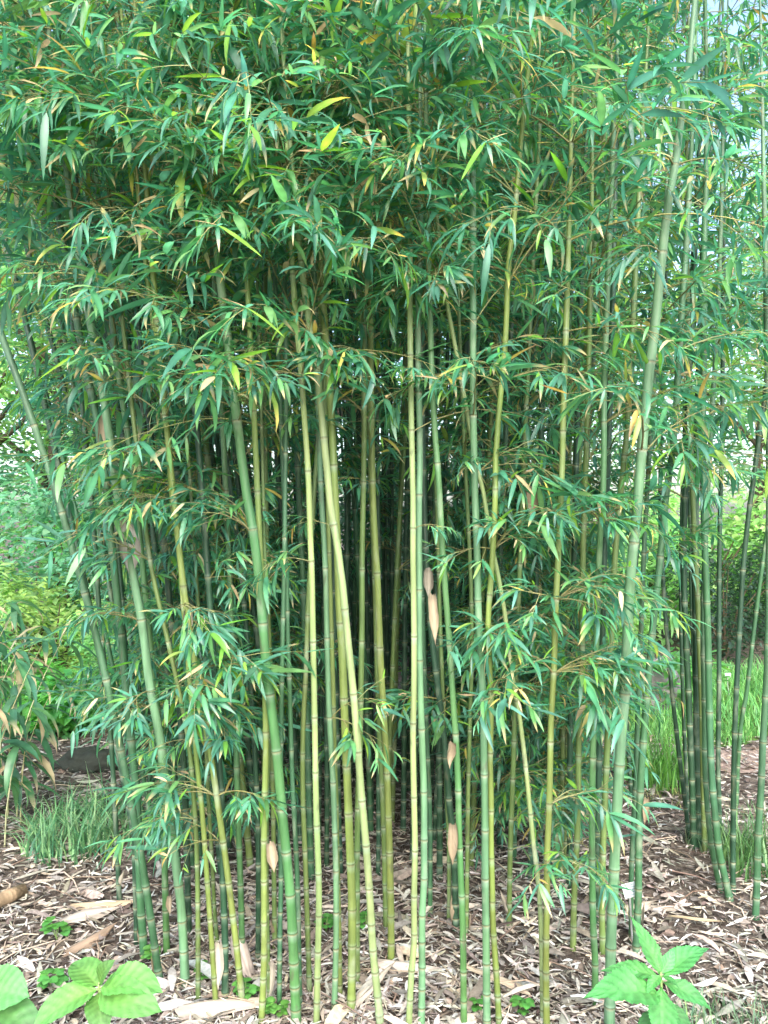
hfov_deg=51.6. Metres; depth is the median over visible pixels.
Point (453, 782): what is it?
bamboo
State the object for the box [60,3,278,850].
bamboo
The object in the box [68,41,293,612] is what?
bamboo
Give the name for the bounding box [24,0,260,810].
bamboo
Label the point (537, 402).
bamboo
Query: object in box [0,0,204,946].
bamboo
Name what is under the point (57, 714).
shrub
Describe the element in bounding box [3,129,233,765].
bamboo
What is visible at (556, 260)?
bamboo
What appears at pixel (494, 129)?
bamboo
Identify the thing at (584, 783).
bamboo
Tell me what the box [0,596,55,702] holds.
shrub
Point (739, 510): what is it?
shrub
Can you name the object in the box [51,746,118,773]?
rock
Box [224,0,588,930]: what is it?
bamboo
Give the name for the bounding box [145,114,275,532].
bamboo
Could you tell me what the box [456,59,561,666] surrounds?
bamboo
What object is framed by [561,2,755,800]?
bamboo
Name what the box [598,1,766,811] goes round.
bamboo
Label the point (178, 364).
bamboo
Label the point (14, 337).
tree
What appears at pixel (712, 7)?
sky
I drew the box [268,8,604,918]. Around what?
bamboo
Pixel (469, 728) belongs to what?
bamboo
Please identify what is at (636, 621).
shrub
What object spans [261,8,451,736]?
bamboo
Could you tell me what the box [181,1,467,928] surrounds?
bamboo
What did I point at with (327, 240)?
bamboo
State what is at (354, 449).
bamboo
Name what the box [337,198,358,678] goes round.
bamboo
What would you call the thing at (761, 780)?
bamboo
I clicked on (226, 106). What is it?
bamboo
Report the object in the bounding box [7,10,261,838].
bamboo
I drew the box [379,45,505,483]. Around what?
bamboo
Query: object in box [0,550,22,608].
shrub
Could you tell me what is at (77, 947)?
fallen sheath
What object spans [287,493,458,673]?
shrub
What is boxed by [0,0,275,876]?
bamboo
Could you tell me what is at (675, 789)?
grass tuft
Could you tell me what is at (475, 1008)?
seedling
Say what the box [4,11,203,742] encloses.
bamboo
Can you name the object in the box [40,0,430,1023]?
bamboo
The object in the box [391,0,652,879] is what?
bamboo
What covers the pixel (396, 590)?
bamboo
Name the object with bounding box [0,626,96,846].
dwarf bamboo
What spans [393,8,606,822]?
bamboo
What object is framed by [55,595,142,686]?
shrub
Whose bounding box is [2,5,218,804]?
bamboo
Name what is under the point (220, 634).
bamboo
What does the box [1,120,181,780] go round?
bamboo
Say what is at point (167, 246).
bamboo
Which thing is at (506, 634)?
bamboo
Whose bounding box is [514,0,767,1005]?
bamboo
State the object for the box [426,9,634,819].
bamboo
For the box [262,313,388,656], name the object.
bamboo
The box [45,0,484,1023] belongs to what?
bamboo
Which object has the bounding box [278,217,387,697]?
bamboo
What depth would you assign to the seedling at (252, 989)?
2.43 m
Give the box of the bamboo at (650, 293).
[476,0,719,792]
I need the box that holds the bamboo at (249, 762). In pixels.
[77,16,320,849]
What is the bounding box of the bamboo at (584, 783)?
[444,0,725,879]
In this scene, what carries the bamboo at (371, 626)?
on the ground at (568, 953)
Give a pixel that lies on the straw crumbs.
(434, 941)
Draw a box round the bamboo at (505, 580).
[343,4,676,870]
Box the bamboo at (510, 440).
[442,37,665,823]
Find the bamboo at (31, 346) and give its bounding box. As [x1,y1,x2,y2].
[0,77,136,836]
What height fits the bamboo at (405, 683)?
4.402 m
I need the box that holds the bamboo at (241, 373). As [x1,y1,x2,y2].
[235,27,403,806]
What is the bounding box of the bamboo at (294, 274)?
[74,0,469,1023]
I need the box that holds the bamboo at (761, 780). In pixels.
[653,0,767,920]
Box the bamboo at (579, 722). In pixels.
[491,0,767,951]
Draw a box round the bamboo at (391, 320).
[331,0,742,1023]
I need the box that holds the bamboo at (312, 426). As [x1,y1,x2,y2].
[102,0,408,948]
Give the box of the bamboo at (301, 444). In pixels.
[140,0,335,718]
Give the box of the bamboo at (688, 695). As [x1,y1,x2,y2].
[567,0,767,848]
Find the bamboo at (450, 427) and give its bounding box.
[439,16,682,757]
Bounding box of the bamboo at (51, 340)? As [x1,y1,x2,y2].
[0,67,174,817]
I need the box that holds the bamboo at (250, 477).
[156,6,315,758]
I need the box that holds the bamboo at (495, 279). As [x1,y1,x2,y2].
[439,12,575,388]
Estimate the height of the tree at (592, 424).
7.463 m
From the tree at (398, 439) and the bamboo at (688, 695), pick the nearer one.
the bamboo at (688, 695)
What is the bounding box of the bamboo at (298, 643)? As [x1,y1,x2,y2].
[253,14,414,873]
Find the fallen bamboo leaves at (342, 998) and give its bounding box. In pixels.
[0,735,767,1023]
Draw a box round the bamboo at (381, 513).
[334,273,389,666]
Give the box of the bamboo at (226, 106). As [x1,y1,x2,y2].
[204,0,495,1023]
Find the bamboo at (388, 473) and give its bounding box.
[259,20,453,618]
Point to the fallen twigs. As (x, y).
(448, 971)
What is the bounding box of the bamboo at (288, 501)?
[187,188,343,665]
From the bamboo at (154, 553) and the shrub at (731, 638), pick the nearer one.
the bamboo at (154, 553)
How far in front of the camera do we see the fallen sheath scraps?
2.67 m
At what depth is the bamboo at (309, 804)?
3.27 m
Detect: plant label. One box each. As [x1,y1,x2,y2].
[621,881,634,940]
[725,673,730,691]
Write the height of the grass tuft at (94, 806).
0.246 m
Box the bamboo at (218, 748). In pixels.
[0,0,295,998]
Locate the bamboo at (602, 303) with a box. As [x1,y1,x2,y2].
[506,9,671,764]
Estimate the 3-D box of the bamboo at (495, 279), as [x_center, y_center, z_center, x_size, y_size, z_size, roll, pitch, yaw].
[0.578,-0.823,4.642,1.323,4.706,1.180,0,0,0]
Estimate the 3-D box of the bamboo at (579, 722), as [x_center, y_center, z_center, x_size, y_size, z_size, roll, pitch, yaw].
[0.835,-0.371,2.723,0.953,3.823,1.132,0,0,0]
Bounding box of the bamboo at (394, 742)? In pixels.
[307,16,501,822]
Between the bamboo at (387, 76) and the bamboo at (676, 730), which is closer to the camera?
the bamboo at (387, 76)
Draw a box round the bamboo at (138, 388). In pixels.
[41,17,241,597]
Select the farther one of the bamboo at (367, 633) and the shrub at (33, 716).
the shrub at (33, 716)
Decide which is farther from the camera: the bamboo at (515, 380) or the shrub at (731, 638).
the shrub at (731, 638)
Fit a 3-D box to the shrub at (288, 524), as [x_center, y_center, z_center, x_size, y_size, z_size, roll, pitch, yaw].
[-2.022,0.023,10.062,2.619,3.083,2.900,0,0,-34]
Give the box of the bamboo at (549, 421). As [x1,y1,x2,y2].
[399,10,566,743]
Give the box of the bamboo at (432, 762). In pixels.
[372,11,555,792]
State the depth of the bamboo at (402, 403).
3.36 m
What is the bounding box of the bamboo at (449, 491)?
[427,106,504,670]
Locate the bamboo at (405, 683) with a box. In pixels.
[385,7,531,834]
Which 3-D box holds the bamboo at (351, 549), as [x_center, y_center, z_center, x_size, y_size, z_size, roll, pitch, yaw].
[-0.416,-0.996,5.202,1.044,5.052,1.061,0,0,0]
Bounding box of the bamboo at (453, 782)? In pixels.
[360,41,599,801]
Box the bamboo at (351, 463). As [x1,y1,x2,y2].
[253,14,428,866]
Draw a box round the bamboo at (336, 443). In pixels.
[299,15,401,815]
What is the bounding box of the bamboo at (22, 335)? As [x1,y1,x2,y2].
[0,188,142,689]
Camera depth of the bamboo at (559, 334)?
3.81 m
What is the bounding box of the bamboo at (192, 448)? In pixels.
[6,5,236,859]
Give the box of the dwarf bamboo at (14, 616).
[0,600,51,774]
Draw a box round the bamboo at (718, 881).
[583,0,767,892]
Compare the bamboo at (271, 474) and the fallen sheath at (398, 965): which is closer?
the fallen sheath at (398, 965)
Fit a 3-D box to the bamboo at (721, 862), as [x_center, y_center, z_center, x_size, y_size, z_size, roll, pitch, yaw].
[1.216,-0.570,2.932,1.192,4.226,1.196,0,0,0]
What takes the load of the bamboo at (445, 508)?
on the ground at (568, 953)
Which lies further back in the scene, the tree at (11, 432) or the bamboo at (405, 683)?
the tree at (11, 432)
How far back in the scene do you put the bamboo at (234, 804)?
2.27 m
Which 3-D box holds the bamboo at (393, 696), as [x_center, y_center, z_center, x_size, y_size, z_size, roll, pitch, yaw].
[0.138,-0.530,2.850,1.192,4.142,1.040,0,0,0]
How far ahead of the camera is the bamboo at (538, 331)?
5.46 m
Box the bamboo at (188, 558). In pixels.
[0,0,310,942]
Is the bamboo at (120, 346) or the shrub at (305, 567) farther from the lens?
the shrub at (305, 567)
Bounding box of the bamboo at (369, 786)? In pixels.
[253,3,384,835]
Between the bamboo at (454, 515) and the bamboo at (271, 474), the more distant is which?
the bamboo at (271, 474)
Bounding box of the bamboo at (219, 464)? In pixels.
[100,7,304,828]
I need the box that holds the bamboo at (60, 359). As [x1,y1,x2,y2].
[45,82,248,757]
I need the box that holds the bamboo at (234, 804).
[0,0,333,998]
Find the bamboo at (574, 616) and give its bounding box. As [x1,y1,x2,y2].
[428,2,754,888]
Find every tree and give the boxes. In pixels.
[0,126,115,513]
[0,136,181,584]
[0,161,201,605]
[0,201,150,509]
[0,336,35,486]
[1,16,338,495]
[34,104,563,598]
[67,264,441,478]
[332,261,536,585]
[353,18,749,578]
[392,171,660,479]
[439,165,694,507]
[443,242,698,471]
[635,253,765,615]
[661,118,767,462]
[691,115,767,323]
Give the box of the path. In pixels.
[660,750,767,772]
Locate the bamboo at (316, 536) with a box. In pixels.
[179,9,358,768]
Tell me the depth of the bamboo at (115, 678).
3.33 m
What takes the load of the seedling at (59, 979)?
on the ground at (568, 953)
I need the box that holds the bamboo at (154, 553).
[14,0,278,873]
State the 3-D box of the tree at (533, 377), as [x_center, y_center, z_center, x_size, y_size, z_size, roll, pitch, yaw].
[2.343,-2.622,14.945,5.668,8.484,5.879,0,0,1]
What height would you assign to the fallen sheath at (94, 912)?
0.021 m
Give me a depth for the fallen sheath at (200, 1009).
2.36 m
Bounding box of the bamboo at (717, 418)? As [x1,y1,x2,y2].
[658,7,767,894]
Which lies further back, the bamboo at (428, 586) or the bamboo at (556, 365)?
the bamboo at (556, 365)
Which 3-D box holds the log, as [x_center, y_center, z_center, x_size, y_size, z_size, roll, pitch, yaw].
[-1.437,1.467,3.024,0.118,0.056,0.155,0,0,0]
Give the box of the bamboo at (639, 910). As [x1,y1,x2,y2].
[558,2,751,952]
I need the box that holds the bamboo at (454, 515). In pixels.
[389,83,554,815]
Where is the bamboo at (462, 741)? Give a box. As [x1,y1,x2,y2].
[429,76,579,769]
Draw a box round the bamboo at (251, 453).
[128,12,300,695]
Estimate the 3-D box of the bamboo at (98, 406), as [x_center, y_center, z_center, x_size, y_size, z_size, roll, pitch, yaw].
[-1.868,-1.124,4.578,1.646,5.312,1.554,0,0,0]
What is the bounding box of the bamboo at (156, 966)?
[0,15,162,977]
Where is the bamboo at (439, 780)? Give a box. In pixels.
[331,10,559,879]
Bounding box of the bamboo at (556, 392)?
[503,5,635,756]
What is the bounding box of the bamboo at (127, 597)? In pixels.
[0,162,168,663]
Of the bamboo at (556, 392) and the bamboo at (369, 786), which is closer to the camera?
the bamboo at (369, 786)
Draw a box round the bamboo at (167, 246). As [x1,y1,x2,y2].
[101,0,424,997]
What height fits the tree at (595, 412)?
7.070 m
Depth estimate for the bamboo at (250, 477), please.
4.87 m
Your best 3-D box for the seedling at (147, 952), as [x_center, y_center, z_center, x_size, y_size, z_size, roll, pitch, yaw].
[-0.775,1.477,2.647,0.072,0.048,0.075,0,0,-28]
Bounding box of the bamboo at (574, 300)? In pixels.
[442,18,593,661]
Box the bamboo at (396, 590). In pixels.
[326,10,553,779]
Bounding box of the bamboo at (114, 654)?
[7,1,189,783]
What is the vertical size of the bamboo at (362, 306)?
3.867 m
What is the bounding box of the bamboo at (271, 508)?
[191,45,346,718]
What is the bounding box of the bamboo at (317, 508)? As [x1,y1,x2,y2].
[297,172,380,578]
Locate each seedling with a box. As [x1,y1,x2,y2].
[36,968,68,990]
[39,916,72,939]
[141,944,160,959]
[194,960,208,979]
[232,977,259,998]
[264,996,289,1017]
[314,913,332,930]
[360,910,374,929]
[467,995,482,1011]
[510,995,534,1015]
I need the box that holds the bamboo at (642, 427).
[527,0,767,1023]
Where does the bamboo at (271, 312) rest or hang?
on the ground at (568, 953)
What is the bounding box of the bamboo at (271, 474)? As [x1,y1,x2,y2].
[127,12,316,725]
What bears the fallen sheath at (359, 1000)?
on the ground at (568, 953)
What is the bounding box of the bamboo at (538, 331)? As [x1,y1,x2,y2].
[515,99,576,477]
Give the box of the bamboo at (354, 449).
[300,283,357,553]
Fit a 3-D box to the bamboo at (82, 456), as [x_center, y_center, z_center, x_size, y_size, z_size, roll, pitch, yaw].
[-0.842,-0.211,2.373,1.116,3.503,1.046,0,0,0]
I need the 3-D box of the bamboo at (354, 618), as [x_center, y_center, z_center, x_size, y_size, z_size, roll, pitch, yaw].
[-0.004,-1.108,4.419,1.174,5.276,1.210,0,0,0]
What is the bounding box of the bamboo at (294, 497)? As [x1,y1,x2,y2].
[229,108,347,615]
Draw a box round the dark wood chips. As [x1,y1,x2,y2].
[0,736,767,1023]
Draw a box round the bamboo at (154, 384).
[88,191,210,599]
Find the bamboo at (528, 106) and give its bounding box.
[176,0,565,991]
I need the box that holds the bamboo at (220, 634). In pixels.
[0,0,304,999]
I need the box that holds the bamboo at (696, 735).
[560,0,767,847]
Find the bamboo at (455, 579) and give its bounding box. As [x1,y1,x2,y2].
[428,58,555,694]
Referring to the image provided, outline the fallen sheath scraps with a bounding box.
[0,735,767,1023]
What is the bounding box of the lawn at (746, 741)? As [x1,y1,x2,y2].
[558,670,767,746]
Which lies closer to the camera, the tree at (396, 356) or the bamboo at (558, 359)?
the bamboo at (558, 359)
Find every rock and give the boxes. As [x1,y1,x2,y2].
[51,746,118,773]
[115,748,155,769]
[630,657,684,711]
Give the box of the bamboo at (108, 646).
[0,36,151,851]
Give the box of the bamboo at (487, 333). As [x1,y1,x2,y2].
[428,8,620,860]
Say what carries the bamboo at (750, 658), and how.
on the ground at (568, 953)
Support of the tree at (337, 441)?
on the ground at (568, 953)
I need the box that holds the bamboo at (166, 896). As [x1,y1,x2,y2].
[0,0,285,955]
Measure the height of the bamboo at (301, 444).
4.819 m
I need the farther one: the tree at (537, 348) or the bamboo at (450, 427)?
the tree at (537, 348)
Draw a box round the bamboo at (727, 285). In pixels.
[607,0,767,942]
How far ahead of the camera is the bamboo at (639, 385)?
4.46 m
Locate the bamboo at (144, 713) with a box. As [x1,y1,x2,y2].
[0,7,195,844]
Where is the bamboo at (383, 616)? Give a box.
[354,231,416,688]
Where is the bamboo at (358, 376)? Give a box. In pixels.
[279,18,399,631]
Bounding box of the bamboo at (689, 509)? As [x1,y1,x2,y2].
[618,0,767,683]
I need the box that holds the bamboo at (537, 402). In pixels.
[437,44,590,754]
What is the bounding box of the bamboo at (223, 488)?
[83,0,394,976]
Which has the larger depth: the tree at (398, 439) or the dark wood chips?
the tree at (398, 439)
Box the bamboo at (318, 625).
[218,67,334,761]
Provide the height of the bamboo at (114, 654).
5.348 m
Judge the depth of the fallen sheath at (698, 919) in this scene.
2.89 m
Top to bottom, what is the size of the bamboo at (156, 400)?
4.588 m
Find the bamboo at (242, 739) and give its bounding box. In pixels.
[153,94,305,798]
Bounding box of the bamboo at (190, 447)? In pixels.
[108,232,246,538]
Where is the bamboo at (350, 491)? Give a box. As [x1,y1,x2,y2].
[234,21,448,618]
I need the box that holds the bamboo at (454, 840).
[242,0,664,1022]
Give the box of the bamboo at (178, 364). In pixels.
[74,57,236,605]
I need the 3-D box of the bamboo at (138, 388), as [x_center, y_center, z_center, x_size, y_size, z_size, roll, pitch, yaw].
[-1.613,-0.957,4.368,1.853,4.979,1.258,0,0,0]
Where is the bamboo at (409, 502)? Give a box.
[380,9,447,616]
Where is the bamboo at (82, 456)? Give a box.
[0,0,288,1001]
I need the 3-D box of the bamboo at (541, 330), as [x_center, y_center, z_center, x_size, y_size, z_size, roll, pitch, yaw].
[0.831,-1.094,3.615,1.625,5.249,1.268,0,0,0]
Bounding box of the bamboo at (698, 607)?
[575,1,767,852]
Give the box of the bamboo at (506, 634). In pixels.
[220,0,658,1018]
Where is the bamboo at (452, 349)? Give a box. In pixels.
[398,96,564,756]
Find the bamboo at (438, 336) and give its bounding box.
[341,9,602,826]
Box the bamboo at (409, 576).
[389,39,450,653]
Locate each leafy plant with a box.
[0,963,37,1023]
[34,957,162,1023]
[583,916,710,1023]
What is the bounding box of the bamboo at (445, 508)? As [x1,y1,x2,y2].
[389,14,547,843]
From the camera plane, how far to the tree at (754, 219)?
11.61 m
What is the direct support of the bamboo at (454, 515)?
on the ground at (568, 953)
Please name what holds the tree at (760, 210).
on the ground at (568, 953)
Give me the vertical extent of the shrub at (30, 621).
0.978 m
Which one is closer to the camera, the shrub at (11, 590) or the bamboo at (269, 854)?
the bamboo at (269, 854)
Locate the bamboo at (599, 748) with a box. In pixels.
[503,37,767,928]
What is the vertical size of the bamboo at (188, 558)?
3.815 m
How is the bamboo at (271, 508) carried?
on the ground at (568, 953)
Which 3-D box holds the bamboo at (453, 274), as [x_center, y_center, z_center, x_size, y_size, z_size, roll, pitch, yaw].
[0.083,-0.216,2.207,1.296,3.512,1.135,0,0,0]
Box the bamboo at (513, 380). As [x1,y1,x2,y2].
[415,142,565,737]
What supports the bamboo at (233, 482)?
on the ground at (568, 953)
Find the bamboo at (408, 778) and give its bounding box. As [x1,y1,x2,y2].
[392,46,511,790]
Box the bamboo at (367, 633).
[305,7,403,814]
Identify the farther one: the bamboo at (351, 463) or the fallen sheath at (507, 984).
the bamboo at (351, 463)
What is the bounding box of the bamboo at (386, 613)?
[355,27,512,721]
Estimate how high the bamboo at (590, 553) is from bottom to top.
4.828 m
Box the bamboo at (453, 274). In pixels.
[209,0,600,1023]
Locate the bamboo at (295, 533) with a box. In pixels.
[171,50,318,786]
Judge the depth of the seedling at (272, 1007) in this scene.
2.34 m
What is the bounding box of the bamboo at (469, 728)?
[307,0,620,933]
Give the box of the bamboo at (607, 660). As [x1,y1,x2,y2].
[419,0,767,1023]
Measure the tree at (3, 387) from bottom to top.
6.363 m
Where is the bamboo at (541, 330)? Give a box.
[394,9,671,847]
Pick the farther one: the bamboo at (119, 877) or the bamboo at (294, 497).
the bamboo at (294, 497)
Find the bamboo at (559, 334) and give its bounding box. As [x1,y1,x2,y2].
[414,21,648,825]
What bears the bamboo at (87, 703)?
on the ground at (568, 953)
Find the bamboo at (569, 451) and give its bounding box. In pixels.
[487,1,713,739]
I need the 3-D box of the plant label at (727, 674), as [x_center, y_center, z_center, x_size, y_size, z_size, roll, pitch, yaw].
[2.733,1.415,6.328,0.047,0.271,0.037,0,0,0]
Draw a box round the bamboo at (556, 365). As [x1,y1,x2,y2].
[503,22,652,748]
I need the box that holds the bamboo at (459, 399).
[422,29,542,761]
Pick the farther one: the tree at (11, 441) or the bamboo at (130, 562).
the tree at (11, 441)
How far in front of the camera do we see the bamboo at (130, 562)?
2.45 m
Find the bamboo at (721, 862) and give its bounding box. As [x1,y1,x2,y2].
[554,0,767,901]
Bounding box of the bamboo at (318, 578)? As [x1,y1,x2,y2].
[237,15,320,632]
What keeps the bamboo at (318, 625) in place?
on the ground at (568, 953)
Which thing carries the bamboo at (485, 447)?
on the ground at (568, 953)
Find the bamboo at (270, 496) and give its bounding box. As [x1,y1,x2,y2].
[0,0,348,962]
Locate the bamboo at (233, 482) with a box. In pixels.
[104,21,310,768]
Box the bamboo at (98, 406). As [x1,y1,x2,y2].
[0,60,155,687]
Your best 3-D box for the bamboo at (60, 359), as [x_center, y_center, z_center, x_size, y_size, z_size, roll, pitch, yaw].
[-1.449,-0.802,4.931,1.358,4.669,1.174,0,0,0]
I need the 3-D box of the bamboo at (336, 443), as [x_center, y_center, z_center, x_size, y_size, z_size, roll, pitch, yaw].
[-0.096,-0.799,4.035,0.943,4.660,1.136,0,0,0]
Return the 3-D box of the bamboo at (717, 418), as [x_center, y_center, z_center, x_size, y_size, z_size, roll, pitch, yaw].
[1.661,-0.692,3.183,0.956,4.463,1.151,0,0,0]
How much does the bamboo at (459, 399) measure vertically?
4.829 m
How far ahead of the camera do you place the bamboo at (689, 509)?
4.22 m
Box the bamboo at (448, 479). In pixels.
[392,15,550,733]
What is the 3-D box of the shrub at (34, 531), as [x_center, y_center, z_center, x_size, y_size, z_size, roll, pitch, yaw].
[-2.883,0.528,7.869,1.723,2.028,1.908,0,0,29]
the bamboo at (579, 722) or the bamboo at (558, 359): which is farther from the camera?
the bamboo at (558, 359)
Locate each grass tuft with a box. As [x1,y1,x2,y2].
[0,758,152,868]
[22,808,71,863]
[65,815,120,859]
[585,704,730,793]
[637,990,727,1023]
[645,783,683,809]
[670,816,767,855]
[677,975,767,1023]
[687,793,767,882]
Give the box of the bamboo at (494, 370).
[268,0,608,1023]
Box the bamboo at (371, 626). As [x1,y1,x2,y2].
[299,208,461,786]
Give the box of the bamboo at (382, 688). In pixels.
[156,0,563,959]
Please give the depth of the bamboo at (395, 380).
4.01 m
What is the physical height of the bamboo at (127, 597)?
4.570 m
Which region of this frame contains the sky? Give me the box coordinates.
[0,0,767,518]
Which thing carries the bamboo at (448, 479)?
on the ground at (568, 953)
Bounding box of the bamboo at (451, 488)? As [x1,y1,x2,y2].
[417,26,576,621]
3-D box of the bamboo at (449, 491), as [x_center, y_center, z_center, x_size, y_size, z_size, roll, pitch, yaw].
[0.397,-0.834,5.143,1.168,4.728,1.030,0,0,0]
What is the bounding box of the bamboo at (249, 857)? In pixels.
[92,2,297,870]
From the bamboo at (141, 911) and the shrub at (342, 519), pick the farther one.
the shrub at (342, 519)
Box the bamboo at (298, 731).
[159,132,321,777]
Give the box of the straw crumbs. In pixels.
[0,737,767,1023]
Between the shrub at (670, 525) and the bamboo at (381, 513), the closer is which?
the bamboo at (381, 513)
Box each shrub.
[0,452,66,616]
[0,461,132,657]
[0,498,125,608]
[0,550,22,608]
[0,560,108,670]
[0,578,134,680]
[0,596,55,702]
[0,651,102,739]
[3,664,142,737]
[38,530,200,660]
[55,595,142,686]
[165,433,338,576]
[210,519,321,632]
[272,440,458,638]
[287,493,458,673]
[340,452,523,653]
[428,504,595,652]
[566,530,677,638]
[577,483,724,649]
[586,542,665,645]
[588,625,733,714]
[622,482,765,627]
[640,533,765,663]
[677,475,765,622]
[716,524,765,623]
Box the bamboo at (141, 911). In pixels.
[0,1,256,958]
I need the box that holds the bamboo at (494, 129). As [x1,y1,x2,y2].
[324,9,558,861]
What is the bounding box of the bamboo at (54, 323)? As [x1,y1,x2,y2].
[37,129,202,588]
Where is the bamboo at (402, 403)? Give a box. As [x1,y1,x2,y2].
[273,15,466,854]
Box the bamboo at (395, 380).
[352,6,539,505]
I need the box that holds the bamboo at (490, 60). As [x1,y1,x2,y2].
[314,0,592,1023]
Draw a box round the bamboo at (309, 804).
[146,8,383,879]
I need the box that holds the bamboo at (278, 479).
[146,7,388,846]
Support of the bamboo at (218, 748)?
on the ground at (568, 953)
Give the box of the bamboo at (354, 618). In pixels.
[333,119,437,781]
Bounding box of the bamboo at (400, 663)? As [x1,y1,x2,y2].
[339,303,409,688]
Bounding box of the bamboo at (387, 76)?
[81,0,440,1003]
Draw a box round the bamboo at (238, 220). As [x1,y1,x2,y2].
[74,0,418,997]
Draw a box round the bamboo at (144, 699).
[0,1,254,870]
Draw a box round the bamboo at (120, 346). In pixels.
[60,39,344,775]
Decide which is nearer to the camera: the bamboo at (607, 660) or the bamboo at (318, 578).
the bamboo at (607, 660)
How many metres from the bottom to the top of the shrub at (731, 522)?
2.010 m
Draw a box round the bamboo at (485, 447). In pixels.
[443,82,583,681]
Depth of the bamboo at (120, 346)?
4.00 m
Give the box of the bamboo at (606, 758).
[552,0,767,954]
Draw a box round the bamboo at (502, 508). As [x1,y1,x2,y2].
[374,0,733,925]
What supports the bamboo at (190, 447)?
on the ground at (568, 953)
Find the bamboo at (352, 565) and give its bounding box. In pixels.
[235,45,369,590]
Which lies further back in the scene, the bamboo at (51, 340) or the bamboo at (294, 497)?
the bamboo at (294, 497)
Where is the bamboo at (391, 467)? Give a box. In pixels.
[261,20,494,658]
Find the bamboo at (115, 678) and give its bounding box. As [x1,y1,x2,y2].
[14,0,209,860]
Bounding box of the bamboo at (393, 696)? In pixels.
[278,0,545,918]
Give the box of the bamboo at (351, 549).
[339,338,357,698]
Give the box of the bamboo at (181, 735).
[0,0,249,934]
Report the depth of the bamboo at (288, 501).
4.96 m
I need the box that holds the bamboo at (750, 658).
[707,277,765,805]
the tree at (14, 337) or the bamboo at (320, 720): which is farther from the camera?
the tree at (14, 337)
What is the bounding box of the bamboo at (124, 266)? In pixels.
[58,0,485,1013]
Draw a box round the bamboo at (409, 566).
[338,38,431,736]
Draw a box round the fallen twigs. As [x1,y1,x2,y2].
[0,738,767,1023]
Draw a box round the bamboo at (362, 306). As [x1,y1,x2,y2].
[142,0,534,984]
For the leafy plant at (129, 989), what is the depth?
1.99 m
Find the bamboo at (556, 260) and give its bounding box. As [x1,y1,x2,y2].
[377,0,678,735]
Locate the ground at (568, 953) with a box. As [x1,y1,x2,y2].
[0,519,767,1023]
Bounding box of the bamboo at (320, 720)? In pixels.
[214,20,438,835]
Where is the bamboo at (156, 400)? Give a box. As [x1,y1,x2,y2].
[69,79,254,690]
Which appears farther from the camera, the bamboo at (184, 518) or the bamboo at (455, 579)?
the bamboo at (455, 579)
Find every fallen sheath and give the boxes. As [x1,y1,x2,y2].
[56,906,119,922]
[59,922,116,956]
[69,900,132,909]
[174,996,289,1021]
[230,929,254,976]
[355,960,396,1007]
[377,958,442,977]
[454,961,530,995]
[620,900,656,912]
[668,915,724,921]
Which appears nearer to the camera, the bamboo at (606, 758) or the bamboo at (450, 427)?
the bamboo at (606, 758)
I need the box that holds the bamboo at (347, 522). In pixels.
[273,12,469,776]
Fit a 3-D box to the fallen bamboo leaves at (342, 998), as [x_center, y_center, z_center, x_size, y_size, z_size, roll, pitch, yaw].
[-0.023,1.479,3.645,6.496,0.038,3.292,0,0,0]
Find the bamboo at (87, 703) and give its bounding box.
[0,41,173,859]
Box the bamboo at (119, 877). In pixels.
[0,0,232,899]
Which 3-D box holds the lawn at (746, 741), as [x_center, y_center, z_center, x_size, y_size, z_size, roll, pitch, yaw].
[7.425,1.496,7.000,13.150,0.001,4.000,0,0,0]
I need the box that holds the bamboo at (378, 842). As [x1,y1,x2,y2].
[224,0,523,877]
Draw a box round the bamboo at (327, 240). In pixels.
[209,0,456,1009]
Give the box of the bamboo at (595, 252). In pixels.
[447,6,760,876]
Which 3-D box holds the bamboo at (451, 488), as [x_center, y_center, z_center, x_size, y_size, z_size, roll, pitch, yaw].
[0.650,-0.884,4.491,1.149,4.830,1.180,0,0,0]
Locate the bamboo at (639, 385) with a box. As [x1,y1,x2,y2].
[517,85,680,666]
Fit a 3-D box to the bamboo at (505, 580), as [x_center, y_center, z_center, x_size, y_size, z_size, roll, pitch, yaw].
[0.471,-0.667,3.194,1.280,4.394,1.184,0,0,0]
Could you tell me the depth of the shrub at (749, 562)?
8.93 m
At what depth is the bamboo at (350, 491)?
3.80 m
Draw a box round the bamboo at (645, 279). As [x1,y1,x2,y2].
[456,2,708,752]
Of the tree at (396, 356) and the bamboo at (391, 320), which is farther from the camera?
the tree at (396, 356)
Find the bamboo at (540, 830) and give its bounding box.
[467,7,691,837]
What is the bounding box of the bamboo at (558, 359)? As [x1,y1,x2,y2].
[507,4,683,592]
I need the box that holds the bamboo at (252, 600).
[54,0,368,851]
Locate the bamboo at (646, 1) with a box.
[469,0,683,754]
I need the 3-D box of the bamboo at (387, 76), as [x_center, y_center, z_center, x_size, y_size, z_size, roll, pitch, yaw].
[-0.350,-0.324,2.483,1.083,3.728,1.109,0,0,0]
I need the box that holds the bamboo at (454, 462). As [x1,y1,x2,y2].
[359,7,632,867]
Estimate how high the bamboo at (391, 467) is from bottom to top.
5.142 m
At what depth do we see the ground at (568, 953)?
3.16 m
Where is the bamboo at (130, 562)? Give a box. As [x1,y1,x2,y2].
[0,0,216,987]
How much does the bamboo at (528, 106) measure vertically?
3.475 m
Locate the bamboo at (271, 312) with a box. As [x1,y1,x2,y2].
[39,0,470,1004]
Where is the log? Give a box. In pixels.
[0,883,27,908]
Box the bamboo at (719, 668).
[643,0,767,840]
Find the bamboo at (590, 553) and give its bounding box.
[497,0,713,851]
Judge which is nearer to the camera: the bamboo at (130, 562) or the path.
the bamboo at (130, 562)
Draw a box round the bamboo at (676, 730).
[568,1,752,838]

